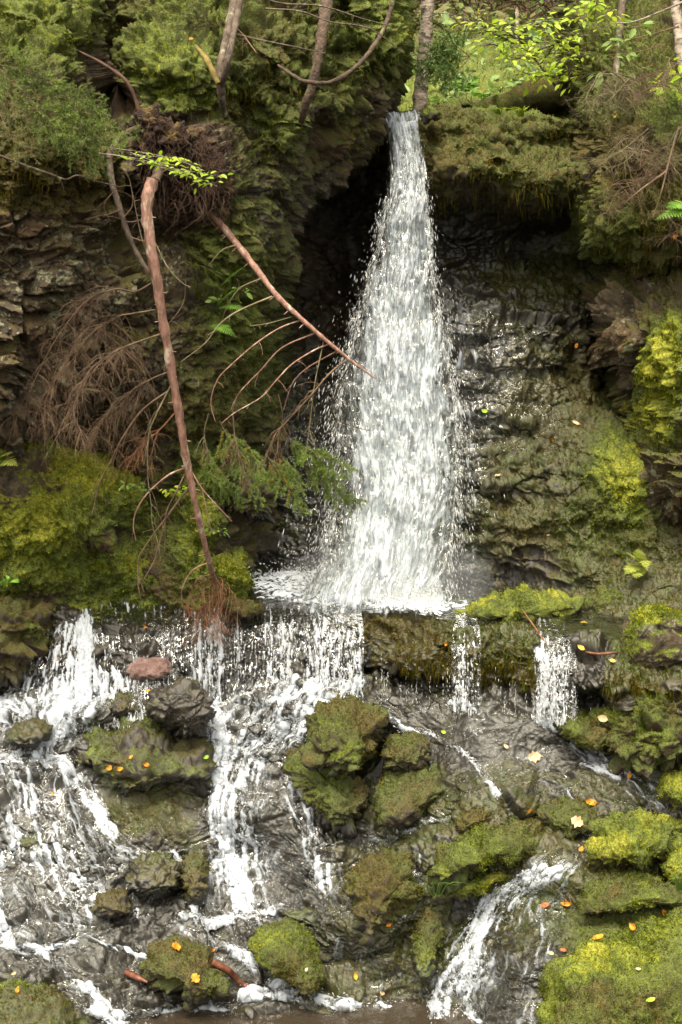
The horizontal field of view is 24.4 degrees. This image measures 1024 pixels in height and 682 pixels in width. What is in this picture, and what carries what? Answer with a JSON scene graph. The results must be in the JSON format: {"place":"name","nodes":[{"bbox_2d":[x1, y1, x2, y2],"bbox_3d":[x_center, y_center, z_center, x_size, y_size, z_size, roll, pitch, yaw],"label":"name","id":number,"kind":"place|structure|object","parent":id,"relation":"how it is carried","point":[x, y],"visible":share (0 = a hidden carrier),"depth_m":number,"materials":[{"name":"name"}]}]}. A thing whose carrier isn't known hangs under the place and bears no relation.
{"place":"outdoors","nodes":[
{"label":"outdoors","id":0,"kind":"place"},
{"bbox_2d":[0,435,251,621],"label":"mossy bank","id":1,"kind":"structure","parent":0,"point":[15,487],"depth_m":10.93,"materials":[{"name":"plant"}]},
{"bbox_2d":[0,434,254,620],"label":"moss","id":2,"kind":"object","parent":1,"relation":"on","point":[151,579],"visible":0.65,"depth_m":11.03,"materials":[{"name":"plant"}]},
{"bbox_2d":[0,0,420,617],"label":"cliff","id":3,"kind":"structure","parent":0,"point":[34,242],"depth_m":10.72,"materials":[{"name":"stone"}]},
{"bbox_2d":[0,44,49,168],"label":"spruce bough","id":4,"kind":"object","parent":3,"relation":"attached to","point":[20,127],"visible":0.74,"depth_m":9.25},
{"bbox_2d":[0,42,74,109],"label":"spruce bough","id":5,"kind":"object","parent":4,"relation":"attached to","point":[12,74],"visible":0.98,"depth_m":9.16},
{"bbox_2d":[29,80,131,159],"bbox_3d":[-1.512,-2.256,9.065,0.751,0.456,0.258,5,12,25],"label":"spruce bough","id":6,"kind":"object","parent":5,"relation":"attached to","point":[60,125],"visible":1,"depth_m":9.05,"materials":[{"name":"plant"}]},
{"bbox_2d":[8,49,103,129],"bbox_3d":[-1.706,-2.501,9.319,0.696,0.481,0.208,6,12,29],"label":"spruce bough","id":7,"kind":"object","parent":3,"relation":"attached to","point":[57,72],"visible":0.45,"depth_m":9.32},
{"bbox_2d":[52,91,143,181],"bbox_3d":[-1.465,-2.216,9.288,0.696,0.536,0.223,8,13,35],"label":"spruce bough","id":8,"kind":"object","parent":7,"relation":"attached to","point":[98,156],"visible":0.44,"depth_m":9.29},
{"bbox_2d":[0,154,117,193],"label":"bare branch","id":9,"kind":"object","parent":8,"relation":"attached to","point":[36,169],"visible":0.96,"depth_m":9.39,"materials":[{"name":"brown plant"}]},
{"bbox_2d":[0,177,241,652],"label":"fallen spruce","id":10,"kind":"object","parent":3,"relation":"on","point":[150,187],"visible":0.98,"depth_m":10.00,"materials":[{"name":"wood"}]},
{"bbox_2d":[87,158,153,273],"bbox_3d":[-1.354,-1.794,9.566,0.440,0.693,0.208,0,11,0],"label":"bare branch","id":11,"kind":"object","parent":10,"relation":"on","point":[118,205],"visible":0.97,"depth_m":9.59,"materials":[{"name":"grey plant"}]},
{"bbox_2d":[99,148,233,193],"bbox_3d":[-1.005,-1.949,8.993,0.795,0.266,0.367,0,11,0],"label":"leafy branch","id":12,"kind":"object","parent":10,"relation":"attached to","point":[175,171],"visible":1,"depth_m":9.00,"materials":[{"name":"green plant"}]},
{"bbox_2d":[106,102,237,238],"bbox_3d":[-1.026,-2.161,9.999,0.817,0.850,0.773,0,11,0],"label":"root plate","id":13,"kind":"object","parent":3,"relation":"attached to","point":[168,137],"visible":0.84,"depth_m":9.92,"materials":[{"name":"soil"}]},
{"bbox_2d":[79,51,139,111],"bbox_3d":[-1.451,-2.675,9.913,0.420,0.451,0.046,2,11,13],"label":"exposed root","id":14,"kind":"object","parent":13,"relation":"on","point":[126,81],"visible":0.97,"depth_m":9.88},
{"bbox_2d":[181,212,375,516],"bbox_3d":[-0.403,-0.965,10.294,1.264,1.985,0.452,0,11,0],"label":"fallen spruce","id":15,"kind":"object","parent":13,"relation":"attached to","point":[287,476],"visible":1,"depth_m":10.32,"materials":[{"name":"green plant"}]},
{"bbox_2d":[169,4,216,48],"bbox_3d":[-0.871,-2.959,9.587,0.321,0.261,0.178,-6,12,-28],"label":"spruce bough","id":16,"kind":"object","parent":3,"relation":"attached to","point":[200,20],"visible":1,"depth_m":9.60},
{"bbox_2d":[0,0,415,613],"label":"hanging moss","id":17,"kind":"object","parent":3,"relation":"attached to","point":[248,90],"visible":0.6,"depth_m":10.71,"materials":[{"name":"plant"}]},
{"bbox_2d":[0,0,418,613],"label":"moss","id":18,"kind":"object","parent":3,"relation":"on","point":[24,196],"visible":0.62,"depth_m":10.73,"materials":[{"name":"plant"}]},
{"bbox_2d":[216,0,235,115],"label":"tree","id":19,"kind":"object","parent":3,"relation":"on","point":[221,92],"visible":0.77,"depth_m":10.03,"materials":[{"name":"grey plant"}]},
{"bbox_2d":[210,267,245,336],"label":"fern","id":20,"kind":"object","parent":3,"relation":"on","point":[221,327],"visible":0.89,"depth_m":10.43,"materials":[{"name":"green plant"}]},
{"bbox_2d":[220,0,242,87],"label":"tree","id":21,"kind":"object","parent":3,"relation":"on","point":[231,42],"visible":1,"depth_m":9.87,"materials":[{"name":"grey plant"}]},
{"bbox_2d":[195,46,220,84],"bbox_3d":[-0.837,-2.808,9.903,0.197,0.248,0.041,7,13,35],"label":"broken stick","id":22,"kind":"object","parent":21,"relation":"attached to","point":[208,64],"visible":1,"depth_m":9.88,"materials":[{"name":"yellow wood"}]},
{"bbox_2d":[224,471,281,525],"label":"boulder","id":23,"kind":"object","parent":3,"relation":"on","point":[249,511],"visible":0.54,"depth_m":11.47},
{"bbox_2d":[298,0,332,126],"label":"tree","id":24,"kind":"object","parent":3,"relation":"on","point":[321,39],"visible":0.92,"depth_m":10.49,"materials":[{"name":"brown plant"}]},
{"bbox_2d":[268,0,392,27],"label":"bare branch","id":25,"kind":"object","parent":3,"relation":"attached to","point":[301,4],"visible":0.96,"depth_m":9.98,"materials":[{"name":"brown plant"}]},
{"bbox_2d":[265,8,401,54],"bbox_3d":[-0.034,-3.045,9.971,0.893,0.272,0.187,-2,11,-9],"label":"bare branch","id":26,"kind":"object","parent":3,"relation":"attached to","point":[282,9],"visible":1,"depth_m":9.93,"materials":[{"name":"brown plant"}]},
{"bbox_2d":[277,0,394,84],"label":"curved branch","id":27,"kind":"object","parent":3,"relation":"attached to","point":[374,44],"visible":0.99,"depth_m":10.27,"materials":[{"name":"brown plant"}]},
{"bbox_2d":[411,24,475,98],"bbox_3d":[0.794,-3.588,12.566,0.581,0.580,0.383,0,11,0],"label":"spruce bough","id":28,"kind":"object","parent":3,"relation":"attached to","point":[443,69],"visible":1,"depth_m":12.51,"materials":[{"name":"green plant"}]},
{"bbox_2d":[7,590,577,731],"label":"waterfall","id":29,"kind":"structure","parent":0,"point":[545,623],"depth_m":10.87,"materials":[{"name":"white liquid"}]},
{"bbox_2d":[223,595,263,619],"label":"boulder","id":30,"kind":"object","parent":29,"relation":"on","point":[249,608],"visible":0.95,"depth_m":10.87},
{"bbox_2d":[21,601,568,732],"bbox_3d":[-0.312,1.131,10.688,3.790,0.836,0.795,3,11,14],"label":"spray","id":31,"kind":"object","parent":29,"relation":"on","point":[548,669],"visible":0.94,"depth_m":10.74,"materials":[{"name":"white liquid"}]},
{"bbox_2d":[250,164,504,611],"bbox_3d":[0.236,-0.928,11.288,1.880,3.110,1.532,0,11,0],"label":"spray","id":32,"kind":"object","parent":29,"relation":"on","point":[439,314],"visible":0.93,"depth_m":11.35,"materials":[{"name":"white liquid"}]},
{"bbox_2d":[129,997,485,1023],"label":"pool water","id":33,"kind":"structure","parent":0,"point":[407,1011],"depth_m":9.37,"materials":[{"name":"brown liquid"}]},
{"bbox_2d":[0,672,675,1023],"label":"stream water","id":34,"kind":"structure","parent":0,"point":[349,1003],"depth_m":10.16,"materials":[{"name":"white liquid"}]},
{"bbox_2d":[0,672,622,1023],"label":"spray","id":35,"kind":"object","parent":34,"relation":"on","point":[230,852],"visible":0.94,"depth_m":10.18,"materials":[{"name":"white liquid"}]},
{"bbox_2d":[0,668,681,1023],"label":"stream bed","id":36,"kind":"object","parent":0,"point":[489,733],"visible":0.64,"depth_m":9.96,"materials":[{"name":"stone"}]},
{"bbox_2d":[0,592,53,691],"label":"boulder","id":37,"kind":"object","parent":36,"relation":"on","point":[25,625],"visible":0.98,"depth_m":10.89,"materials":[{"name":"stone"}]},
{"bbox_2d":[4,716,53,750],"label":"boulder","id":38,"kind":"object","parent":36,"relation":"on","point":[32,733],"visible":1,"depth_m":10.55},
{"bbox_2d":[20,830,53,861],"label":"boulder","id":39,"kind":"object","parent":36,"relation":"on","point":[27,842],"visible":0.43,"depth_m":10.15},
{"bbox_2d":[0,975,88,1023],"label":"boulder","id":40,"kind":"object","parent":36,"relation":"on","point":[38,1003],"visible":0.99,"depth_m":9.09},
{"bbox_2d":[91,887,131,919],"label":"boulder","id":41,"kind":"object","parent":36,"relation":"on","point":[113,903],"visible":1,"depth_m":9.75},
{"bbox_2d":[75,706,217,797],"bbox_3d":[-1.338,1.648,10.692,1.086,0.625,0.835,7,13,33],"label":"boulder","id":42,"kind":"object","parent":36,"relation":"on","point":[162,753],"visible":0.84,"depth_m":10.48,"materials":[{"name":"plant"}]},
{"bbox_2d":[109,690,142,718],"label":"boulder","id":43,"kind":"object","parent":42,"relation":"on","point":[120,703],"visible":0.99,"depth_m":10.73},
{"bbox_2d":[143,675,216,739],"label":"boulder","id":44,"kind":"object","parent":42,"relation":"on","point":[180,707],"visible":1,"depth_m":10.42,"materials":[{"name":"stone"}]},
{"bbox_2d":[124,851,182,899],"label":"boulder","id":45,"kind":"object","parent":36,"relation":"on","point":[155,874],"visible":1,"depth_m":9.91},
{"bbox_2d":[137,932,230,1011],"bbox_3d":[-0.952,2.758,9.485,0.470,0.394,0.768,-6,12,-29],"label":"boulder","id":46,"kind":"object","parent":36,"relation":"on","point":[166,966],"visible":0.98,"depth_m":9.32,"materials":[{"name":"plant"}]},
{"bbox_2d":[179,851,211,905],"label":"boulder","id":47,"kind":"object","parent":36,"relation":"on","point":[194,875],"visible":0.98,"depth_m":9.99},
{"bbox_2d":[210,958,248,987],"bbox_3d":[-0.659,2.779,9.479,0.261,0.215,0.060,-2,11,-11],"label":"driftwood log","id":48,"kind":"object","parent":36,"relation":"on","point":[227,970],"visible":1,"depth_m":9.45,"materials":[{"name":"brown wood"}]},
{"bbox_2d":[246,916,327,996],"bbox_3d":[-0.331,2.716,9.604,0.507,0.394,0.663,0,11,0],"label":"boulder","id":49,"kind":"object","parent":36,"relation":"on","point":[285,949],"visible":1,"depth_m":9.44,"materials":[{"name":"plant"}]},
{"bbox_2d":[282,907,318,929],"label":"boulder","id":50,"kind":"object","parent":36,"relation":"on","point":[305,914],"visible":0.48,"depth_m":9.86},
{"bbox_2d":[282,753,370,839],"bbox_3d":[-0.087,1.835,10.304,0.615,0.500,0.681,0,11,0],"label":"boulder","id":51,"kind":"object","parent":36,"relation":"on","point":[339,802],"visible":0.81,"depth_m":10.13,"materials":[{"name":"plant"}]},
{"bbox_2d":[297,691,389,776],"bbox_3d":[0.028,1.465,10.332,0.566,0.479,0.882,2,11,9],"label":"boulder","id":52,"kind":"object","parent":51,"relation":"on","point":[343,736],"visible":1,"depth_m":10.10,"materials":[{"name":"stone"}]},
{"bbox_2d":[0,672,680,1023],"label":"moss","id":53,"kind":"object","parent":36,"relation":"on","point":[435,861],"visible":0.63,"depth_m":9.72,"materials":[{"name":"plant"}]},
{"bbox_2d":[342,842,432,947],"bbox_3d":[0.290,2.343,9.766,0.575,0.497,0.797,0,11,0],"label":"boulder","id":54,"kind":"object","parent":36,"relation":"on","point":[381,890],"visible":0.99,"depth_m":9.59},
{"bbox_2d":[371,761,444,829],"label":"boulder","id":55,"kind":"object","parent":36,"relation":"on","point":[402,798],"visible":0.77,"depth_m":10.01,"materials":[{"name":"stone"}]},
{"bbox_2d":[380,728,431,772],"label":"boulder","id":56,"kind":"object","parent":55,"relation":"on","point":[406,751],"visible":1,"depth_m":10.18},
{"bbox_2d":[409,905,445,979],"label":"boulder","id":57,"kind":"object","parent":36,"relation":"on","point":[427,937],"visible":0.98,"depth_m":9.54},
{"bbox_2d":[432,868,506,905],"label":"boulder","id":58,"kind":"object","parent":36,"relation":"on","point":[482,883],"visible":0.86,"depth_m":9.60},
{"bbox_2d":[453,805,494,833],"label":"boulder","id":59,"kind":"object","parent":36,"relation":"on","point":[465,821],"visible":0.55,"depth_m":9.74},
{"bbox_2d":[425,817,544,894],"bbox_3d":[0.912,2.093,9.723,0.802,0.424,0.621,0,11,0],"label":"boulder","id":60,"kind":"object","parent":36,"relation":"on","point":[465,855],"visible":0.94,"depth_m":9.53,"materials":[{"name":"plant"}]},
{"bbox_2d":[535,795,601,838],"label":"boulder","id":61,"kind":"object","parent":36,"relation":"on","point":[558,813],"visible":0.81,"depth_m":9.70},
{"bbox_2d":[549,708,610,752],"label":"boulder","id":62,"kind":"object","parent":36,"relation":"on","point":[583,730],"visible":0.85,"depth_m":9.86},
{"bbox_2d":[533,902,681,1023],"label":"boulder","id":63,"kind":"object","parent":36,"relation":"on","point":[602,980],"visible":0.99,"depth_m":8.63,"materials":[{"name":"plant"}]},
{"bbox_2d":[574,865,681,918],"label":"boulder","id":64,"kind":"object","parent":36,"relation":"on","point":[613,889],"visible":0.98,"depth_m":9.18,"materials":[{"name":"plant"}]},
{"bbox_2d":[584,806,681,870],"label":"boulder","id":65,"kind":"object","parent":64,"relation":"on","point":[639,838],"visible":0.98,"depth_m":9.34,"materials":[{"name":"plant"}]},
{"bbox_2d":[659,845,681,883],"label":"boulder","id":66,"kind":"object","parent":64,"relation":"on","point":[671,864],"visible":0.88,"depth_m":9.30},
{"bbox_2d":[653,764,681,814],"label":"boulder","id":67,"kind":"object","parent":36,"relation":"on","point":[669,787],"visible":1,"depth_m":9.61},
{"bbox_2d":[589,682,681,778],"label":"boulder","id":68,"kind":"object","parent":67,"relation":"on","point":[644,737],"visible":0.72,"depth_m":9.66,"materials":[{"name":"plant"}]},
{"bbox_2d":[613,603,681,669],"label":"boulder","id":69,"kind":"object","parent":68,"relation":"on","point":[651,636],"visible":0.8,"depth_m":9.79,"materials":[{"name":"plant"}]},
{"bbox_2d":[1,581,681,715],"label":"ledge","id":70,"kind":"object","parent":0,"point":[585,675],"visible":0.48,"depth_m":10.76,"materials":[{"name":"stone"}]},
{"bbox_2d":[126,655,172,681],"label":"stone","id":71,"kind":"object","parent":70,"relation":"on","point":[153,668],"visible":0.99,"depth_m":10.75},
{"bbox_2d":[48,597,680,697],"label":"moss","id":72,"kind":"object","parent":70,"relation":"on","point":[528,662],"visible":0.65,"depth_m":10.43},
{"bbox_2d":[50,636,681,705],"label":"moss","id":73,"kind":"object","parent":70,"relation":"on","point":[501,668],"visible":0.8,"depth_m":10.35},
{"bbox_2d":[376,659,590,714],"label":"dripping water","id":74,"kind":"structure","parent":70,"relation":"on","point":[460,688],"depth_m":10.39,"materials":[{"name":"white liquid"}]},
{"bbox_2d":[453,581,584,623],"bbox_3d":[1.229,0.653,10.868,0.922,0.368,0.601,0,11,0],"label":"boulder","id":75,"kind":"object","parent":70,"relation":"on","point":[508,603],"visible":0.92,"depth_m":10.72,"materials":[{"name":"plant"}]},
{"bbox_2d":[583,584,627,611],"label":"boulder","id":76,"kind":"object","parent":70,"relation":"on","point":[603,596],"visible":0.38,"depth_m":10.94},
{"bbox_2d":[309,110,454,612],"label":"waterfall","id":77,"kind":"structure","parent":0,"point":[388,443],"depth_m":11.43,"materials":[{"name":"white liquid"}]},
{"bbox_2d":[310,122,455,616],"bbox_3d":[0.384,-1.058,11.241,0.876,3.455,1.733,2,11,13],"label":"spray","id":78,"kind":"object","parent":77,"relation":"on","point":[406,210],"visible":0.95,"depth_m":11.33,"materials":[{"name":"white liquid"}]},
{"bbox_2d":[280,312,526,596],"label":"seeping water","id":79,"kind":"structure","parent":0,"point":[493,385],"depth_m":11.92,"materials":[{"name":"white liquid"}]},
{"bbox_2d":[247,569,625,639],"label":"pool water","id":80,"kind":"structure","parent":0,"point":[281,593],"depth_m":11.08,"materials":[{"name":"white liquid"}]},
{"bbox_2d":[249,546,445,615],"bbox_3d":[0.072,0.347,11.480,1.699,0.409,1.191,5,12,23],"label":"spray","id":81,"kind":"object","parent":80,"relation":"on","point":[393,596],"visible":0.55,"depth_m":11.08,"materials":[{"name":"white liquid"}]},
{"bbox_2d":[256,103,681,628],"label":"rock wall","id":82,"kind":"structure","parent":0,"point":[338,235],"depth_m":11.94,"materials":[{"name":"stone"}]},
{"bbox_2d":[419,105,442,124],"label":"stone","id":83,"kind":"object","parent":82,"relation":"on","point":[429,113],"visible":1,"depth_m":11.60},
{"bbox_2d":[257,102,681,628],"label":"moss","id":84,"kind":"object","parent":82,"relation":"on","point":[619,494],"visible":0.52,"depth_m":11.60,"materials":[{"name":"plant"}]},
{"bbox_2d":[426,115,580,214],"bbox_3d":[1.870,-2.656,12.103,2.588,0.791,0.917,-4,11,-22],"label":"hanging moss","id":85,"kind":"object","parent":82,"relation":"attached to","point":[490,163],"visible":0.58,"depth_m":11.70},
{"bbox_2d":[433,185,578,226],"bbox_3d":[1.415,-2.297,11.927,1.415,0.402,0.839,-3,11,-14],"label":"hanging moss","id":86,"kind":"object","parent":82,"relation":"attached to","point":[444,201],"visible":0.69,"depth_m":11.86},
{"bbox_2d":[451,8,608,112],"bbox_3d":[1.456,-3.498,12.245,1.225,0.775,0.688,0,11,0],"label":"sapling","id":87,"kind":"object","parent":82,"relation":"on","point":[533,58],"visible":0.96,"depth_m":12.18,"materials":[{"name":"green plant"}]},
{"bbox_2d":[624,549,651,577],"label":"fern","id":88,"kind":"object","parent":82,"relation":"on","point":[635,568],"visible":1,"depth_m":10.84,"materials":[{"name":"yellow plant"}]},
{"bbox_2d":[655,200,681,219],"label":"fern","id":89,"kind":"object","parent":82,"relation":"on","point":[678,212],"visible":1,"depth_m":10.38,"materials":[{"name":"green plant"}]},
{"bbox_2d":[398,0,574,114],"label":"forest floor","id":90,"kind":"structure","parent":0,"point":[511,98],"depth_m":14.86,"materials":[{"name":"plant"}]},
{"bbox_2d":[410,0,469,109],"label":"tree","id":91,"kind":"object","parent":90,"relation":"on","point":[426,23],"visible":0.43,"depth_m":13.02,"materials":[{"name":"brown plant"}]},
{"bbox_2d":[405,0,558,99],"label":"undergrowth","id":92,"kind":"object","parent":90,"relation":"on","point":[533,33],"visible":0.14,"depth_m":16.09,"materials":[{"name":"green plant"}]},
{"bbox_2d":[398,0,568,116],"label":"moss","id":93,"kind":"object","parent":90,"relation":"on","point":[499,90],"visible":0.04,"depth_m":15.12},
{"bbox_2d":[413,0,556,40],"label":"undergrowth","id":94,"kind":"object","parent":90,"relation":"on","point":[525,9],"visible":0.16,"depth_m":18.39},
{"bbox_2d":[414,0,556,43],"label":"undergrowth","id":95,"kind":"object","parent":90,"relation":"on","point":[456,6],"visible":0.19,"depth_m":18.21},
{"bbox_2d":[549,0,681,525],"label":"cliff","id":96,"kind":"structure","parent":0,"point":[611,305],"depth_m":11.34,"materials":[{"name":"plant"}]},
{"bbox_2d":[558,0,629,30],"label":"leafy branch","id":97,"kind":"object","parent":96,"relation":"attached to","point":[590,8],"visible":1,"depth_m":11.76,"materials":[{"name":"green plant"}]},
{"bbox_2d":[561,52,644,129],"bbox_3d":[1.807,-2.840,10.635,0.773,0.550,0.525,-7,13,-32],"label":"dead bush","id":98,"kind":"object","parent":96,"relation":"on","point":[628,87],"visible":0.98,"depth_m":10.64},
{"bbox_2d":[583,81,625,136],"bbox_3d":[1.926,-2.864,11.256,0.436,0.447,0.208,-10,15,-44],"label":"spruce bough","id":99,"kind":"object","parent":96,"relation":"attached to","point":[600,117],"visible":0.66,"depth_m":11.24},
{"bbox_2d":[550,0,681,500],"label":"moss","id":100,"kind":"object","parent":96,"relation":"on","point":[648,336],"visible":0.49,"depth_m":11.08,"materials":[{"name":"plant"}]},
{"bbox_2d":[580,116,663,187],"bbox_3d":[1.963,-2.442,10.729,0.543,0.528,0.828,5,12,24],"label":"dead bush","id":101,"kind":"object","parent":96,"relation":"on","point":[620,151],"visible":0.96,"depth_m":10.66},
{"bbox_2d":[589,172,663,228],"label":"dead bush","id":102,"kind":"object","parent":96,"relation":"on","point":[623,196],"visible":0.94,"depth_m":10.71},
{"bbox_2d":[612,0,645,83],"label":"tree","id":103,"kind":"object","parent":96,"relation":"on","point":[621,11],"visible":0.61,"depth_m":11.93,"materials":[{"name":"grey plant"}]},
{"bbox_2d":[606,65,655,120],"bbox_3d":[2.041,-2.960,11.158,0.461,0.399,0.212,-6,12,-28],"label":"spruce bough","id":104,"kind":"object","parent":96,"relation":"attached to","point":[628,101],"visible":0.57,"depth_m":11.12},
{"bbox_2d":[587,20,678,89],"bbox_3d":[2.099,-3.323,11.449,0.599,0.501,0.405,-9,14,-39],"label":"leafy branch","id":105,"kind":"object","parent":96,"relation":"attached to","point":[633,33],"visible":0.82,"depth_m":11.44,"materials":[{"name":"green plant"}]},
{"bbox_2d":[615,42,681,123],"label":"dead bush","id":106,"kind":"object","parent":96,"relation":"on","point":[655,79],"visible":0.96,"depth_m":10.60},
{"bbox_2d":[621,129,681,203],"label":"dead bush","id":107,"kind":"object","parent":96,"relation":"on","point":[651,173],"visible":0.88,"depth_m":10.66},
{"bbox_2d":[631,199,681,265],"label":"dead bush","id":108,"kind":"object","parent":96,"relation":"on","point":[671,235],"visible":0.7,"depth_m":10.69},
{"bbox_2d":[632,123,681,184],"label":"dead bush","id":109,"kind":"object","parent":96,"relation":"on","point":[666,155],"visible":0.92,"depth_m":10.62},
{"bbox_2d":[641,126,679,220],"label":"bare branch","id":110,"kind":"object","parent":109,"relation":"attached to","point":[678,127],"visible":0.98,"depth_m":10.52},
{"bbox_2d":[647,90,681,142],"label":"spruce bough","id":111,"kind":"object","parent":96,"relation":"attached to","point":[671,114],"visible":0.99,"depth_m":10.56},
{"bbox_2d":[648,57,681,100],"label":"leafy branch","id":112,"kind":"object","parent":96,"relation":"on","point":[676,77],"visible":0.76,"depth_m":10.94,"materials":[{"name":"green plant"}]},
{"bbox_2d":[670,0,681,72],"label":"tree","id":113,"kind":"object","parent":96,"relation":"on","point":[677,13],"visible":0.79,"depth_m":11.68,"materials":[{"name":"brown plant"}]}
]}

